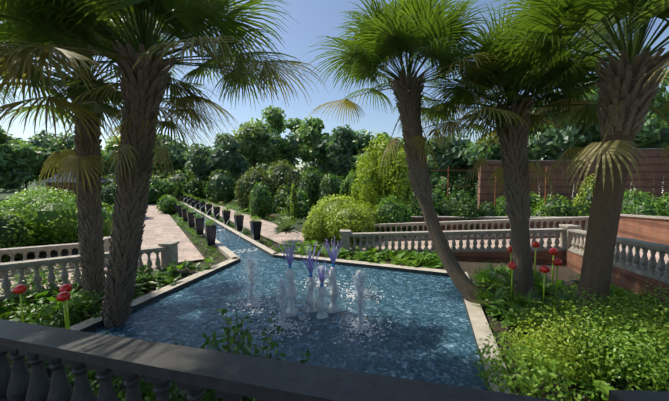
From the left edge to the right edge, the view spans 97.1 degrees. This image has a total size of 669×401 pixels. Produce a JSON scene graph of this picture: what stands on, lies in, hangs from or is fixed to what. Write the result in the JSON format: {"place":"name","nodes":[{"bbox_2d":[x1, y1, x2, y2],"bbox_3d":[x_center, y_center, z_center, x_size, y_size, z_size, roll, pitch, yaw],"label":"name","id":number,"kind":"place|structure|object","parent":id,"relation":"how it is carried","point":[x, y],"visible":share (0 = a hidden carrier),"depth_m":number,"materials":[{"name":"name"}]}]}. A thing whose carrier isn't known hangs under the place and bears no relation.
{"place":"outdoors","nodes":[
{"label":"outdoors","id":0,"kind":"place"},
{"bbox_2d":[90,201,487,389],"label":"water","id":1,"kind":"structure","parent":0,"point":[429,336],"depth_m":7.46,"materials":[{"name":"blue liquid"}]},
{"bbox_2d":[178,195,393,346],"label":"water jets","id":2,"kind":"object","parent":1,"relation":"on","point":[359,275],"visible":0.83,"depth_m":7.19,"materials":[{"name":"liquid"}]},
{"bbox_2d":[0,180,667,400],"bbox_3d":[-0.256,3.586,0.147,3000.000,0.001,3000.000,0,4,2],"label":"ground","id":3,"kind":"structure","parent":0,"point":[564,271],"depth_m":11.65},
{"bbox_2d":[41,170,109,201],"bbox_3d":[-35.274,-2.217,40.967,6.431,5.738,6.431,-2,5,-28],"label":"gazebo","id":4,"kind":"object","parent":3,"relation":"on","point":[49,183],"visible":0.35,"depth_m":38.16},
{"bbox_2d":[174,196,261,245],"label":"planters","id":5,"kind":"object","parent":3,"relation":"on","point":[199,225],"visible":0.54,"depth_m":19.79,"materials":[{"name":"black"}]},
{"bbox_2d":[141,199,338,264],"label":"paths","id":6,"kind":"structure","parent":3,"relation":"on","point":[159,227],"depth_m":18.72,"materials":[{"name":"beige stone"}]},
{"bbox_2d":[0,142,556,400],"bbox_3d":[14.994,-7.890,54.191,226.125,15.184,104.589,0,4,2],"label":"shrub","id":7,"kind":"object","parent":3,"relation":"on","point":[228,341],"visible":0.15,"depth_m":3.73,"materials":[{"name":"brown"}]},
{"bbox_2d":[12,233,562,328],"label":"flowers","id":8,"kind":"object","parent":3,"relation":"on","point":[63,295],"visible":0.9,"depth_m":7.70,"materials":[{"name":"red"}]},
{"bbox_2d":[67,201,516,399],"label":"coping","id":9,"kind":"object","parent":3,"relation":"on","point":[477,319],"visible":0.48,"depth_m":9.91,"materials":[{"name":"grey stone"}]},
{"bbox_2d":[0,206,668,400],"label":"foliage","id":10,"kind":"object","parent":3,"relation":"on","point":[624,338],"visible":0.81,"depth_m":5.43,"materials":[{"name":"green plant"}]},
{"bbox_2d":[0,129,668,262],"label":"foliage","id":11,"kind":"object","parent":3,"relation":"on","point":[46,218],"visible":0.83,"depth_m":19.19,"materials":[{"name":"green plant"}]},
{"bbox_2d":[0,319,668,400],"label":"rail","id":12,"kind":"object","parent":3,"relation":"on","point":[193,372],"visible":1,"depth_m":1.98,"materials":[{"name":"stone"}]},
{"bbox_2d":[0,69,668,191],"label":"background trees","id":13,"kind":"object","parent":3,"relation":"on","point":[22,160],"visible":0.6,"depth_m":52.36,"materials":[{"name":"green plant"}]},
{"bbox_2d":[0,148,668,299],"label":"balustrades","id":14,"kind":"object","parent":3,"relation":"on","point":[570,235],"visible":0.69,"depth_m":11.46,"materials":[{"name":"stone"}]},
{"bbox_2d":[0,149,668,318],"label":"ramp walls","id":15,"kind":"structure","parent":3,"relation":"on","point":[653,173],"depth_m":16.13,"materials":[{"name":"red brick"}]},
{"bbox_2d":[415,167,547,205],"bbox_3d":[9.648,-0.017,19.636,8.562,4.400,0.060,0,4,2],"label":"trellis","id":16,"kind":"object","parent":3,"relation":"on","point":[495,186],"visible":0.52,"depth_m":19.54,"materials":[{"name":"brown wood"}]},
{"bbox_2d":[347,139,663,213],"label":"shrubs","id":17,"kind":"object","parent":3,"relation":"on","point":[535,199],"visible":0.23,"depth_m":20.05,"materials":[{"name":"green plant"}]},
{"bbox_2d":[0,0,668,328],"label":"palm","id":18,"kind":"object","parent":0,"point":[532,52],"depth_m":6.80,"materials":[{"name":"plant"}]},
{"bbox_2d":[0,0,668,179],"label":"sky","id":19,"kind":"structure","parent":0,"point":[316,18],"materials":[{"name":"blue"}]}
]}

